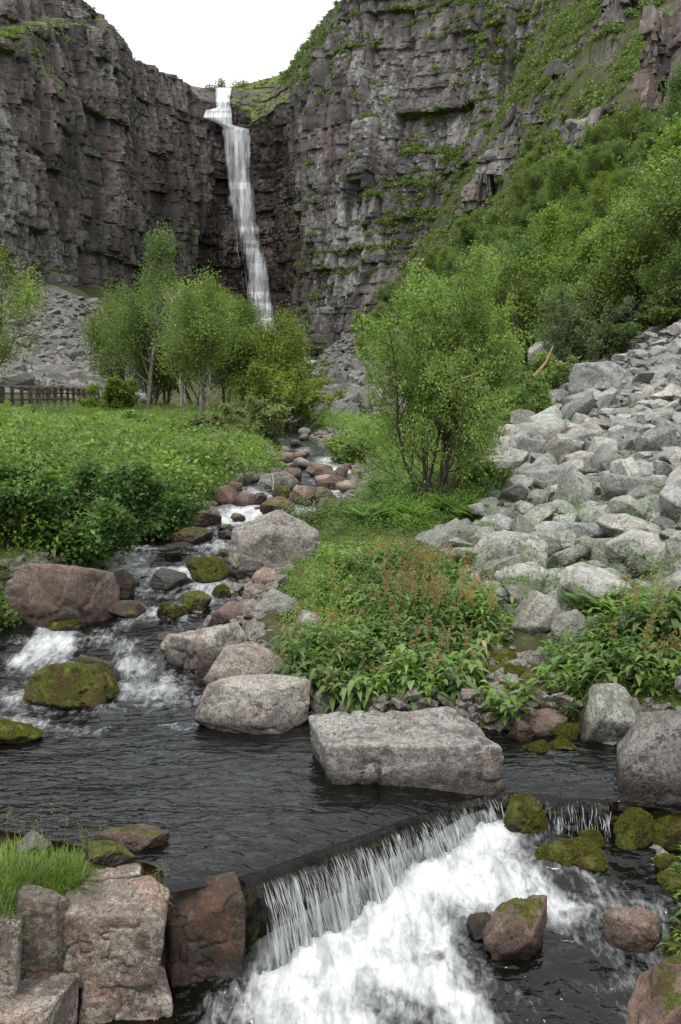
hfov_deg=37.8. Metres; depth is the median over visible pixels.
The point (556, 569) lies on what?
boulder
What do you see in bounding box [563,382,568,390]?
boulder
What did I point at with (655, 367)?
boulder
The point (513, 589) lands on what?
boulder
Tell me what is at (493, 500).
boulder
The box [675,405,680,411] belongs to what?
boulder
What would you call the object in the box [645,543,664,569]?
boulder
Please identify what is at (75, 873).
grass tuft
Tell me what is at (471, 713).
gravel
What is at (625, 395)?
boulder
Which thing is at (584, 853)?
boulder
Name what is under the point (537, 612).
boulder
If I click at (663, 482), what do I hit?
boulder
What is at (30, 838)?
stone
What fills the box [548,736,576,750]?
mossy stone
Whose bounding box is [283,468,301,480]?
stone
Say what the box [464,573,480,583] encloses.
boulder
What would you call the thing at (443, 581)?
leafy herb
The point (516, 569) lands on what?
boulder
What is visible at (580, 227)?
hillside tree
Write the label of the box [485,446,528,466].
boulder
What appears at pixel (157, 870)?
grass tuft
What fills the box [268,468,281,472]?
stone
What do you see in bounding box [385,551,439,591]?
leafy herb
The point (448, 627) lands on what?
leafy herb
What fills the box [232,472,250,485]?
stone
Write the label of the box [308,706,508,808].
slab
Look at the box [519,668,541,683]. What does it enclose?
mossy stone
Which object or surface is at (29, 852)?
grass tuft
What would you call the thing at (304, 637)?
leafy herb
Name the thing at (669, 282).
hillside tree
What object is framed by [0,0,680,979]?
ground
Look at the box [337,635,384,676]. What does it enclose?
leafy herb
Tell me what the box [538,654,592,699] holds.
leafy herb
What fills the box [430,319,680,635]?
rubble
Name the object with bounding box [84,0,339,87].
sky
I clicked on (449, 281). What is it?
hillside tree
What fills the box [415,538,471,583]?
leafy herb
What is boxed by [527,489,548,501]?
boulder
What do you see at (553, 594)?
boulder
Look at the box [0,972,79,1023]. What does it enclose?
stone block
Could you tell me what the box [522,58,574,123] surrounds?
outcrop
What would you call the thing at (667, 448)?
boulder
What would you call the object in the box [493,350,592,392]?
shrub
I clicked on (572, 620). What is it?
boulder
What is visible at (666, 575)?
boulder
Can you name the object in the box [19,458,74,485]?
shrub
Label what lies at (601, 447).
boulder
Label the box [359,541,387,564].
leafy herb
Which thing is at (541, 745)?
mossy stone
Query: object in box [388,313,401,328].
hillside tree
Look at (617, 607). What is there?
fern
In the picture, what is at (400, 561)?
leafy herb
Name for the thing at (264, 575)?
boulder
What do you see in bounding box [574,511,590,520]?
boulder
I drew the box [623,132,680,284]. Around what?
hillside tree
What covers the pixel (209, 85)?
bush
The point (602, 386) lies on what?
boulder
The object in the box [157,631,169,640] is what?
stone
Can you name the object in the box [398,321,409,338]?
hillside tree
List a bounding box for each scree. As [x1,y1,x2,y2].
[0,286,156,402]
[292,318,409,422]
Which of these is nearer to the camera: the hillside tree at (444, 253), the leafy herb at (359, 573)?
the leafy herb at (359, 573)
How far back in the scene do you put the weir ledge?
7.11 m
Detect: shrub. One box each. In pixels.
[0,454,83,542]
[0,582,21,630]
[17,454,174,568]
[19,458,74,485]
[75,374,144,412]
[118,409,149,423]
[128,472,216,541]
[148,418,178,434]
[174,412,232,435]
[217,394,295,443]
[219,407,248,422]
[233,358,349,428]
[320,421,383,464]
[368,478,398,497]
[455,458,514,493]
[491,368,555,419]
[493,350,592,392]
[530,284,637,370]
[550,318,641,359]
[638,293,680,325]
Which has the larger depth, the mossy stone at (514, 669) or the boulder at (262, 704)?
the mossy stone at (514, 669)
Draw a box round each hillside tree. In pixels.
[347,311,363,337]
[351,316,384,350]
[355,332,379,360]
[369,302,396,334]
[374,281,398,303]
[383,279,401,309]
[384,311,397,322]
[386,284,408,300]
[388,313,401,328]
[395,287,415,317]
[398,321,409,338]
[403,326,430,359]
[410,264,430,294]
[420,250,439,275]
[431,243,444,258]
[434,245,462,281]
[434,288,469,357]
[439,252,468,286]
[444,272,465,292]
[446,229,546,359]
[451,217,478,256]
[456,206,485,232]
[464,329,508,371]
[465,236,581,372]
[475,222,508,249]
[477,238,511,270]
[484,208,503,229]
[486,232,501,253]
[495,222,517,244]
[500,223,542,256]
[501,164,541,211]
[506,202,533,232]
[515,141,549,171]
[518,165,549,200]
[520,160,547,201]
[523,200,592,268]
[524,189,550,224]
[525,250,612,365]
[532,179,654,355]
[541,166,557,193]
[542,151,592,203]
[547,206,611,280]
[552,184,593,247]
[560,146,592,182]
[564,191,612,227]
[568,192,675,338]
[576,136,629,181]
[577,142,621,183]
[578,115,615,150]
[588,168,624,202]
[598,169,634,216]
[601,182,646,222]
[609,104,642,140]
[620,157,647,201]
[623,130,669,168]
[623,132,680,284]
[625,112,680,237]
[626,238,680,311]
[629,121,667,156]
[630,104,668,137]
[630,183,648,202]
[646,80,679,136]
[657,58,680,136]
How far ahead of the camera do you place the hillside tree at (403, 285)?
179.54 m
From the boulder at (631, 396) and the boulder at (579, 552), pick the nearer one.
the boulder at (579, 552)
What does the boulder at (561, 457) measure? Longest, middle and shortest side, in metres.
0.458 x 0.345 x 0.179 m
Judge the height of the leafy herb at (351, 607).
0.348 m
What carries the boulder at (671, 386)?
on the ground at (602, 50)
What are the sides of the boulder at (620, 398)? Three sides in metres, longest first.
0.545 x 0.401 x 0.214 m
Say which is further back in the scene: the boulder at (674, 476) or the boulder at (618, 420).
the boulder at (618, 420)
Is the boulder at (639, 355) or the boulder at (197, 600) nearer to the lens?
the boulder at (197, 600)
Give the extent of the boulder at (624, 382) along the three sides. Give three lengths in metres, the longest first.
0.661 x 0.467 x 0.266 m
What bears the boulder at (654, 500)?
on the ground at (602, 50)
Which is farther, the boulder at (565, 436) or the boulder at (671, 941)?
the boulder at (565, 436)
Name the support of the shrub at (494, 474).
on the ground at (602, 50)
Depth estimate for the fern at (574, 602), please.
11.05 m
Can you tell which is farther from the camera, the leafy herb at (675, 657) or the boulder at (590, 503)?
the boulder at (590, 503)
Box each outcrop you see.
[455,170,495,233]
[475,103,526,174]
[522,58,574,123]
[554,102,617,165]
[579,0,640,48]
[627,5,671,132]
[653,0,680,127]
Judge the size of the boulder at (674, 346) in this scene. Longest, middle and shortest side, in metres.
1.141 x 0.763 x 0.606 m
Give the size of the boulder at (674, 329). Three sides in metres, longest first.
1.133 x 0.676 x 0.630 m
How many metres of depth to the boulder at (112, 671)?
10.64 m
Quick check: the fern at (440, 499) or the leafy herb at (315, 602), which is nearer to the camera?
the leafy herb at (315, 602)
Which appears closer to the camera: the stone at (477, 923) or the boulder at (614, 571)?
the stone at (477, 923)
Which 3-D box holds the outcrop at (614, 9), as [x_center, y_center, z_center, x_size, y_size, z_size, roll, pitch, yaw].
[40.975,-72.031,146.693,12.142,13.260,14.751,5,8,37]
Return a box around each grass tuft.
[0,802,70,863]
[0,804,62,899]
[0,877,28,921]
[0,891,32,949]
[2,804,107,899]
[4,844,70,903]
[52,823,104,878]
[146,862,172,905]
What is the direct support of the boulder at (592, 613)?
on the ground at (602, 50)
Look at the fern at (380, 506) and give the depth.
15.47 m
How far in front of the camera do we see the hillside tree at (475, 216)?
158.35 m
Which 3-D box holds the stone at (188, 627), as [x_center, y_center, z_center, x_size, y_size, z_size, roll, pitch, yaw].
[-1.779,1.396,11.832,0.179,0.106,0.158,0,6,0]
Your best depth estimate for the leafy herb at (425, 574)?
11.68 m
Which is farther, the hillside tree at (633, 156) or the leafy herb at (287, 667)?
the hillside tree at (633, 156)
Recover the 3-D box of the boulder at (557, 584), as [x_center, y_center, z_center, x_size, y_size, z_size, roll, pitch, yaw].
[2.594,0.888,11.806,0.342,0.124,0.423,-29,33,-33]
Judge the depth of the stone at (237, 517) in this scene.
17.39 m
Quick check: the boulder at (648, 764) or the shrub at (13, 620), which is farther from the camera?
the shrub at (13, 620)
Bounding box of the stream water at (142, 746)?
[0,354,680,892]
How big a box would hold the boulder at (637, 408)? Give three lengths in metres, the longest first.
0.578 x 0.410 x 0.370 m
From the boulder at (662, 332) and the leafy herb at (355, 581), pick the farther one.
the boulder at (662, 332)
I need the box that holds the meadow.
[0,397,289,568]
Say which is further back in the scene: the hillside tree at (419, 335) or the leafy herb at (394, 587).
the hillside tree at (419, 335)
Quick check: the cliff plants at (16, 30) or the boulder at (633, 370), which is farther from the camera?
the cliff plants at (16, 30)
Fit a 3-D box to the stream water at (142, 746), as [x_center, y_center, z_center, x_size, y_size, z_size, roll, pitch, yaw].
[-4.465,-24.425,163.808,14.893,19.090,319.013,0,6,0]
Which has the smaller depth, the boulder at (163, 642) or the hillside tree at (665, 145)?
the boulder at (163, 642)
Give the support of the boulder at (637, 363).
on the ground at (602, 50)
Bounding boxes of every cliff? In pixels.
[0,0,344,340]
[290,0,551,353]
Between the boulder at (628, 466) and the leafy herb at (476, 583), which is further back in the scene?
the boulder at (628, 466)
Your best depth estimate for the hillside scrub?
146.17 m
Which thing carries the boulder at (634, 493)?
on the ground at (602, 50)
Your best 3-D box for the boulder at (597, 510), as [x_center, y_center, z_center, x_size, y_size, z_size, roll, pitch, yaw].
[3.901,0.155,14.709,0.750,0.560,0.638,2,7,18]
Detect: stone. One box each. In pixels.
[16,830,51,855]
[134,579,139,586]
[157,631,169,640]
[164,551,180,559]
[180,578,193,584]
[183,625,195,631]
[217,529,231,538]
[218,524,232,530]
[218,549,228,555]
[222,557,228,563]
[224,480,242,491]
[230,513,245,521]
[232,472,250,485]
[243,471,259,482]
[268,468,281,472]
[278,452,295,463]
[281,446,291,451]
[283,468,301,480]
[290,439,301,446]
[292,457,309,468]
[295,451,306,457]
[298,427,311,434]
[299,434,308,440]
[315,474,330,485]
[328,468,348,477]
[335,480,356,493]
[342,463,351,468]
[467,912,491,940]
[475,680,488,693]
[484,647,517,666]
[485,663,524,676]
[504,684,525,691]
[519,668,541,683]
[521,739,551,752]
[533,685,551,693]
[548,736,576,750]
[552,722,580,740]
[578,828,606,846]
[652,853,677,870]
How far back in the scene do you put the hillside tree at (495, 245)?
109.72 m
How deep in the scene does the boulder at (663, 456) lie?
17.51 m
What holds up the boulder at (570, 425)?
on the ground at (602, 50)
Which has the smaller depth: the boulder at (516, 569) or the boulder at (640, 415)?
the boulder at (516, 569)
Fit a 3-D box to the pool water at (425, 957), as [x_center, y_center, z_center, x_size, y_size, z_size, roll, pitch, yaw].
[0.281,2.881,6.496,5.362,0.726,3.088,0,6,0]
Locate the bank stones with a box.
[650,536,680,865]
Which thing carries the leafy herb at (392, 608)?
on the ground at (602, 50)
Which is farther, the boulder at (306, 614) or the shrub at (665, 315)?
the shrub at (665, 315)
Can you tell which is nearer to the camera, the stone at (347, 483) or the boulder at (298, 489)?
the boulder at (298, 489)
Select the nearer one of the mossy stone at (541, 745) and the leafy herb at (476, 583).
the mossy stone at (541, 745)
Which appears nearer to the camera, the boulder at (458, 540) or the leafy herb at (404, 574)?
the leafy herb at (404, 574)
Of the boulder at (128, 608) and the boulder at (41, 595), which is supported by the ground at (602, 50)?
the boulder at (41, 595)
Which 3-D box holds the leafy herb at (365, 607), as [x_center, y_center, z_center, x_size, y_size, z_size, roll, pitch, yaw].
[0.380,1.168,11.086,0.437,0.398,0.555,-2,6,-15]
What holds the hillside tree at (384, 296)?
on the ground at (602, 50)
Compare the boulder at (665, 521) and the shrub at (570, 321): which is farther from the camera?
the shrub at (570, 321)
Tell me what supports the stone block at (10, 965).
on the stone block at (45, 1000)
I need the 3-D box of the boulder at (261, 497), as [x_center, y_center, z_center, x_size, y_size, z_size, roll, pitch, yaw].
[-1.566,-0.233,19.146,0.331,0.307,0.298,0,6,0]
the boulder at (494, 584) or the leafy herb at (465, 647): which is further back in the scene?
the boulder at (494, 584)
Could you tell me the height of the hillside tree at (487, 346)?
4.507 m
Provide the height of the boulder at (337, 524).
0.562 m
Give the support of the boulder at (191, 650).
on the ground at (602, 50)
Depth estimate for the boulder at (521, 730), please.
8.89 m
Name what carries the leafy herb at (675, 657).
on the ground at (602, 50)
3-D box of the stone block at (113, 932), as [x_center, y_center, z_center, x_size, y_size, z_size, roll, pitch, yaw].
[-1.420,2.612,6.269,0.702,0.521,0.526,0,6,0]
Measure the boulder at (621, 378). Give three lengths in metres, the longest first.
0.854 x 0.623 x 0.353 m
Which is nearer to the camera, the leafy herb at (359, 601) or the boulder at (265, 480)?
the leafy herb at (359, 601)
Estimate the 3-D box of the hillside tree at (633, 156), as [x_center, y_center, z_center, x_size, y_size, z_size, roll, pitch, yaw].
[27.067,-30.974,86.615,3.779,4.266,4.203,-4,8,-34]
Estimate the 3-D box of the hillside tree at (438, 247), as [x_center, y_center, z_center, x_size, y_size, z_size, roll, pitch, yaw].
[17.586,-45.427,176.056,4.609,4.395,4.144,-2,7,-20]
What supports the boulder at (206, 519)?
in the stream water at (142, 746)
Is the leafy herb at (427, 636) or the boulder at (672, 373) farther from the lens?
the boulder at (672, 373)
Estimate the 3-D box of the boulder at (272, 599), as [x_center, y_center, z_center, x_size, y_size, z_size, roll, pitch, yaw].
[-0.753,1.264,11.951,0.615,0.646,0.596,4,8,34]
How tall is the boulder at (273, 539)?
1.240 m
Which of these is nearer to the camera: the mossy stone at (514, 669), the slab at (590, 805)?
the slab at (590, 805)
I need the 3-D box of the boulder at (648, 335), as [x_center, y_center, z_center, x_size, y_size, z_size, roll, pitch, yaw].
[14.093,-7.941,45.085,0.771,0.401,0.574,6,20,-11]
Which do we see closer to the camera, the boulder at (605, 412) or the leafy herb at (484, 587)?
the leafy herb at (484, 587)
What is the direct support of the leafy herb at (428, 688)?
on the ground at (602, 50)
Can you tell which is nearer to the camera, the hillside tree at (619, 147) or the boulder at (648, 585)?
the boulder at (648, 585)
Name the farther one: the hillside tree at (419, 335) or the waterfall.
the waterfall
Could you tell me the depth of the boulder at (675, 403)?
24.69 m
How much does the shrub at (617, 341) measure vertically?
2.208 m
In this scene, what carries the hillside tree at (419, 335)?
on the ground at (602, 50)
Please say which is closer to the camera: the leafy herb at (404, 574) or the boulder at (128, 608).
the leafy herb at (404, 574)
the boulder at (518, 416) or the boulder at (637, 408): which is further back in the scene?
the boulder at (518, 416)
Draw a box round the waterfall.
[204,88,275,333]
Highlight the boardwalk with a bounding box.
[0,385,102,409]
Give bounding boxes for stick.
[530,346,553,379]
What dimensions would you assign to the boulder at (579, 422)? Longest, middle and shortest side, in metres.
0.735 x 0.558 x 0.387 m
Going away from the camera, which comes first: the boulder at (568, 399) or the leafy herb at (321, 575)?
the leafy herb at (321, 575)
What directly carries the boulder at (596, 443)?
on the ground at (602, 50)
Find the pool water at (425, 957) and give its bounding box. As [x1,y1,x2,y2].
[76,808,680,1023]
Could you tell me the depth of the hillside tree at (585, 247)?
52.33 m
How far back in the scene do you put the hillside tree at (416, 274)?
159.95 m
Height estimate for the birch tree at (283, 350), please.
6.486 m
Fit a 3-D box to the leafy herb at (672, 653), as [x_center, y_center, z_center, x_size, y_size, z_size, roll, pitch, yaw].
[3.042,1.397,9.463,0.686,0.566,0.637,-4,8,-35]
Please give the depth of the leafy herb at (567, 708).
9.13 m
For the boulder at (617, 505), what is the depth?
13.64 m
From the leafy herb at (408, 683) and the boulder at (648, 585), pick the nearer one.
the leafy herb at (408, 683)
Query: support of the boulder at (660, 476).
on the ground at (602, 50)
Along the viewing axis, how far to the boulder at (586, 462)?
18.59 m
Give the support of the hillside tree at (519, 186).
on the ground at (602, 50)
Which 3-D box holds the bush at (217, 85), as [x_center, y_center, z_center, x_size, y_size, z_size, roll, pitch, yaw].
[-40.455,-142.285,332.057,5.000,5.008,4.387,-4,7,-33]
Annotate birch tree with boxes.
[0,242,53,380]
[70,277,176,395]
[87,217,192,410]
[108,301,196,406]
[135,271,233,410]
[138,315,190,403]
[142,270,266,408]
[150,260,243,412]
[203,284,270,406]
[206,284,248,404]
[214,299,338,406]
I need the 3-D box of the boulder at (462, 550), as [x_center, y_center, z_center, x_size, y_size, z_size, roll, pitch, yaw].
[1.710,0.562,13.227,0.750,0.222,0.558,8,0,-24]
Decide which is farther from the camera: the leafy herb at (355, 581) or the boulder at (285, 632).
the leafy herb at (355, 581)
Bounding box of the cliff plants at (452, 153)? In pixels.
[288,0,550,353]
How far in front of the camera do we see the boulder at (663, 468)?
16.14 m
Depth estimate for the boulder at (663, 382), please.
29.86 m
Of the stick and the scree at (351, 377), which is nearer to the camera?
the stick
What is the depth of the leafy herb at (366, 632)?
10.37 m
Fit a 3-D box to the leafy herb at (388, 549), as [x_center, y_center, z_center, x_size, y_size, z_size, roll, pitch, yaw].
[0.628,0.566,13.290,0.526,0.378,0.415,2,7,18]
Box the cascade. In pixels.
[250,799,610,971]
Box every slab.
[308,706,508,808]
[556,798,610,825]
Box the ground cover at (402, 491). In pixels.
[0,379,680,954]
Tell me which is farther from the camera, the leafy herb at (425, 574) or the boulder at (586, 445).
the boulder at (586, 445)
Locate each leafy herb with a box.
[269,599,342,672]
[271,640,350,708]
[290,610,327,644]
[299,559,346,611]
[303,579,342,618]
[304,619,343,655]
[311,605,339,628]
[311,622,372,673]
[314,574,350,598]
[315,626,360,658]
[315,652,381,713]
[316,541,363,579]
[320,562,353,589]
[323,600,361,639]
[328,593,358,619]
[329,574,381,612]
[331,619,366,641]
[332,605,399,662]
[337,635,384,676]
[341,548,377,586]
[342,540,402,577]
[344,574,374,593]
[345,614,382,636]
[345,665,397,699]
[351,585,387,613]
[351,631,407,665]
[352,598,391,622]
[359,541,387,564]
[359,570,418,618]
[359,651,418,684]
[361,577,401,605]
[364,606,413,640]
[367,580,430,626]
[369,568,400,591]
[370,536,405,572]
[370,557,415,586]
[371,540,404,564]
[371,621,415,654]
[380,532,430,579]
[382,561,440,613]
[382,576,427,607]
[384,565,419,600]
[384,628,463,710]
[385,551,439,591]
[385,638,429,670]
[385,641,457,703]
[388,603,447,649]
[391,540,435,570]
[397,542,435,587]
[404,646,462,673]
[405,564,444,604]
[407,620,450,666]
[409,568,475,628]
[411,558,465,592]
[413,584,455,625]
[414,619,463,647]
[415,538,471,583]
[416,576,458,609]
[417,540,457,579]
[420,651,480,700]
[423,566,481,605]
[428,621,485,671]
[428,637,492,691]
[429,571,497,637]
[436,564,494,611]
[439,594,481,630]
[447,616,507,656]
[451,582,500,623]
[459,587,516,632]
[470,607,517,644]
[474,674,542,725]
[530,658,580,686]
[534,639,579,670]
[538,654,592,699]
[552,622,619,684]
[552,695,579,719]
[563,609,621,653]
[569,629,640,701]
[571,630,640,664]
[589,595,665,644]
[593,629,655,681]
[605,613,680,695]
[614,568,680,643]
[624,633,680,687]
[625,599,680,649]
[639,624,680,652]
[653,588,680,640]
[669,651,680,667]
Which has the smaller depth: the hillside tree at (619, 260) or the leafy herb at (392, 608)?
the leafy herb at (392, 608)
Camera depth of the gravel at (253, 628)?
12.47 m
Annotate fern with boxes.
[341,499,398,523]
[389,501,435,521]
[426,492,478,515]
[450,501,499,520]
[557,588,596,611]
[564,577,649,614]
[588,588,656,613]
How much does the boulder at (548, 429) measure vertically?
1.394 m
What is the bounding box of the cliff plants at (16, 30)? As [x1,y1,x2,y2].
[0,2,337,294]
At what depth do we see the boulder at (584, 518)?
14.01 m
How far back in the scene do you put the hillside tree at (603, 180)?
89.66 m
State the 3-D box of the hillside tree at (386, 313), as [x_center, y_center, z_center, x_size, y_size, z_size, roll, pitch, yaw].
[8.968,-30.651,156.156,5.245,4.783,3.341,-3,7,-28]
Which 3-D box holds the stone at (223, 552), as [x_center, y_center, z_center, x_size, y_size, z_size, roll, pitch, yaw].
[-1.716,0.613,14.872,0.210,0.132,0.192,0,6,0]
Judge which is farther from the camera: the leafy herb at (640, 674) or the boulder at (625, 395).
the boulder at (625, 395)
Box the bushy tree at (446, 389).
[335,240,532,505]
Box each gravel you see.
[0,426,672,744]
[281,628,573,730]
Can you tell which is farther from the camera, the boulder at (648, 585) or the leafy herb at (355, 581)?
the leafy herb at (355, 581)
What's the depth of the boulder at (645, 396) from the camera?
28.02 m
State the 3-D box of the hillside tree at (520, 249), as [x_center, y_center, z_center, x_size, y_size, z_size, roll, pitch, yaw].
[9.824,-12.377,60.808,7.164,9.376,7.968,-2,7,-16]
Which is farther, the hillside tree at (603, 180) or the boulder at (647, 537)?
the hillside tree at (603, 180)
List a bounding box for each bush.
[201,82,215,89]
[212,79,226,88]
[216,77,225,88]
[227,78,241,87]
[237,77,250,86]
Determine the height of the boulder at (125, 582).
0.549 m
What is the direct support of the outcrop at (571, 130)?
on the ground at (602, 50)
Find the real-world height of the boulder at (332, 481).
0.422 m
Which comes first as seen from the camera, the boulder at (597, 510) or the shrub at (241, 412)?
the boulder at (597, 510)
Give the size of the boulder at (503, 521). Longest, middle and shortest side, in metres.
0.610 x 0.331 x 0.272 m
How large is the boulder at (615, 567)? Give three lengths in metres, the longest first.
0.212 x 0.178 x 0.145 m
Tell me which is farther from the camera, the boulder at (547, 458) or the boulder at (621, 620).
the boulder at (547, 458)
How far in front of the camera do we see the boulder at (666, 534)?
12.63 m
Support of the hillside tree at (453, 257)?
on the ground at (602, 50)
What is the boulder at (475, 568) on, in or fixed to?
on the ground at (602, 50)
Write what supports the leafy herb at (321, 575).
on the ground at (602, 50)
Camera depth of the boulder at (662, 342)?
41.62 m
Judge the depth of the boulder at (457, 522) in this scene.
14.65 m
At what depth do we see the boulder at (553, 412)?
26.74 m
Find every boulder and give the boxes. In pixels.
[0,718,43,743]
[3,563,119,627]
[22,662,118,710]
[48,619,81,630]
[77,654,119,679]
[84,840,134,867]
[97,824,169,850]
[108,600,145,617]
[116,570,134,599]
[149,567,188,590]
[156,601,187,618]
[160,541,197,547]
[161,633,176,650]
[164,622,247,672]
[169,527,213,543]
[181,590,211,611]
[185,555,230,582]
[191,502,221,527]
[193,674,310,733]
[195,660,214,683]
[203,641,283,684]
[207,601,245,626]
[211,583,230,597]
[215,485,238,503]
[228,510,319,578]
[232,491,255,506]
[252,567,279,584]
[253,588,304,620]
[254,492,266,504]
[259,472,277,488]
[260,496,294,514]
[268,627,295,639]
[271,470,296,490]
[271,485,290,498]
[288,485,314,505]
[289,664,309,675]
[292,609,321,635]
[306,462,332,476]
[312,683,340,711]
[314,487,335,504]
[316,497,341,511]
[317,475,348,489]
[325,521,350,528]
[414,528,449,549]
[434,524,486,547]
[439,547,476,561]
[446,518,465,524]
[448,538,474,546]
[460,518,471,524]
[463,567,479,574]
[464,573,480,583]
[468,502,500,516]
[469,506,512,519]
[472,520,483,525]
[472,526,494,544]
[472,529,548,568]
[473,497,499,504]
[478,554,523,579]
[480,513,511,530]
[480,580,501,589]
[482,895,546,960]
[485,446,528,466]
[485,489,500,497]
[492,410,510,425]
[493,586,507,600]
[494,460,514,469]
[494,561,548,588]
[496,435,516,447]
[498,419,567,442]
[498,482,530,501]
[500,474,533,490]
[503,792,549,833]
[505,581,545,606]
[507,720,535,741]
[509,464,566,489]
[510,409,534,424]
[510,513,534,533]
[512,591,561,633]
[514,437,544,453]
[514,500,535,513]
[516,462,530,469]
[521,708,567,735]
[524,502,558,525]
[527,340,573,371]
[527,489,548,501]
[529,405,562,421]
[529,452,556,466]
[529,529,576,546]
[530,452,557,464]
[531,496,547,505]
[532,478,546,489]
[533,435,546,442]
[534,521,613,538]
[534,836,607,871]
[542,439,581,461]
[543,538,561,557]
[544,484,557,497]
[544,575,560,593]
[546,543,590,568]
[546,590,562,607]
[547,568,564,577]
[550,609,591,643]
[552,389,567,402]
[552,465,596,508]
[552,499,575,513]
[552,512,579,522]
[555,433,579,440]
[558,586,573,600]
[559,453,569,463]
[559,456,583,469]
[559,562,640,606]
[560,450,593,464]
[561,396,595,420]
[561,542,573,548]
[562,391,594,406]
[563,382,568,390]
[566,422,578,430]
[567,418,603,441]
[568,361,627,395]
[571,412,589,422]
[572,440,584,450]
[573,419,584,424]
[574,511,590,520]
[574,535,593,550]
[578,683,637,742]
[579,466,599,474]
[580,504,607,516]
[581,500,602,507]
[582,514,597,522]
[583,387,605,401]
[583,440,590,450]
[583,459,590,466]
[584,473,597,477]
[587,436,618,453]
[587,476,599,481]
[587,560,607,567]
[588,612,602,624]
[590,430,622,448]
[590,537,614,562]
[591,449,624,471]
[593,381,616,391]
[593,442,611,459]
[594,483,600,495]
[595,418,608,430]
[596,358,610,361]
[596,513,662,538]
[597,394,617,409]
[598,408,613,416]
[599,472,652,498]
[602,905,662,953]
[603,387,618,395]
[603,568,625,578]
[604,529,660,561]
[605,495,647,519]
[606,411,620,417]
[608,425,623,432]
[608,564,626,572]
[609,415,642,428]
[609,458,623,472]
[610,373,623,386]
[610,407,631,414]
[611,457,644,477]
[611,592,648,633]
[612,353,628,360]
[614,807,654,850]
[615,396,624,401]
[615,426,636,438]
[616,414,630,417]
[616,709,680,812]
[618,393,628,397]
[619,376,632,388]
[619,431,639,450]
[622,341,637,352]
[624,554,657,577]
[626,451,658,458]
[626,954,680,1023]
[627,394,644,404]
[627,484,659,499]
[628,367,645,374]
[629,382,644,387]
[629,396,640,406]
[630,360,645,367]
[630,405,649,413]
[630,409,653,420]
[632,349,647,353]
[632,372,654,383]
[632,393,649,399]
[633,580,651,589]
[634,352,647,359]
[634,458,647,461]
[635,400,652,405]
[635,424,677,452]
[637,494,658,516]
[638,461,676,474]
[639,327,655,340]
[642,385,653,392]
[642,424,654,431]
[644,331,658,339]
[644,408,676,423]
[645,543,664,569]
[646,355,660,365]
[648,345,666,357]
[649,388,680,400]
[650,364,667,371]
[650,399,669,408]
[650,450,672,461]
[650,475,667,479]
[650,570,680,597]
[651,339,666,345]
[651,378,667,390]
[651,416,675,426]
[651,516,675,528]
[652,366,669,377]
[652,812,680,850]
[653,406,670,411]
[653,461,673,476]
[653,478,666,488]
[653,570,670,579]
[656,352,680,364]
[656,863,680,896]
[658,329,670,334]
[659,482,680,521]
[659,529,679,539]
[661,446,675,450]
[662,648,680,677]
[663,923,680,956]
[664,384,677,389]
[665,466,680,483]
[666,322,680,335]
[666,365,676,369]
[666,399,679,408]
[667,338,680,354]
[667,369,680,380]
[668,446,680,465]
[670,531,680,538]
[672,393,680,401]
[672,411,680,422]
[672,424,680,432]
[674,519,680,530]
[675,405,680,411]
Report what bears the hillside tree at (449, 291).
on the ground at (602, 50)
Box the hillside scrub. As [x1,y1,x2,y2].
[352,0,679,384]
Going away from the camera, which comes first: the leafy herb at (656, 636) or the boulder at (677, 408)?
the leafy herb at (656, 636)
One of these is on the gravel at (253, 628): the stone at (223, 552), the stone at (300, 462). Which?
the stone at (300, 462)
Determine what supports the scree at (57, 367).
on the ground at (602, 50)
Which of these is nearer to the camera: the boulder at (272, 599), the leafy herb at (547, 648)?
the leafy herb at (547, 648)
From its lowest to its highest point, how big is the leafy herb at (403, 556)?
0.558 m
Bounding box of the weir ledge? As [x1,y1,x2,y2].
[238,798,653,950]
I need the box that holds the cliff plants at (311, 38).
[278,0,346,87]
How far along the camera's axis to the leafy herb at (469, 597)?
10.89 m
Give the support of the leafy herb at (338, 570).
on the ground at (602, 50)
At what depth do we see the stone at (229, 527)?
16.47 m
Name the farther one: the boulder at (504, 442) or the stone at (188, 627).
the boulder at (504, 442)
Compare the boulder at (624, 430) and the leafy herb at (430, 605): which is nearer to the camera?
the leafy herb at (430, 605)
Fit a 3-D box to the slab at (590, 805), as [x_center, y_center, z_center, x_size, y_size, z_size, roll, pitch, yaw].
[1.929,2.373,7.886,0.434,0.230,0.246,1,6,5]
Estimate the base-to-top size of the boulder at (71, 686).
0.590 m
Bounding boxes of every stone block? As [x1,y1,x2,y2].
[0,911,22,998]
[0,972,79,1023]
[15,882,69,979]
[60,875,169,988]
[77,965,172,1023]
[83,859,144,882]
[164,872,245,986]
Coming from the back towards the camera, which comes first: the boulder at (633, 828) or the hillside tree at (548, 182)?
the hillside tree at (548, 182)
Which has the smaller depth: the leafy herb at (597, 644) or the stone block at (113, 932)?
the stone block at (113, 932)
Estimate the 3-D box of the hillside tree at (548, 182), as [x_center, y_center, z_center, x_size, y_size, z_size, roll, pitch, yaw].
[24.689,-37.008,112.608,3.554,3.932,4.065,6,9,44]
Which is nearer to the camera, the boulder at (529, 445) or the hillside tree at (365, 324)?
the boulder at (529, 445)
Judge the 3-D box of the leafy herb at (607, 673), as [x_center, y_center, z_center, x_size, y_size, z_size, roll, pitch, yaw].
[2.576,1.504,9.463,0.718,0.639,0.773,0,6,-4]
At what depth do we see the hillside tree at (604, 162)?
94.16 m
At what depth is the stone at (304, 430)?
39.24 m
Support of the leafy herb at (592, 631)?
on the ground at (602, 50)
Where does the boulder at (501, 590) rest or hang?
on the ground at (602, 50)

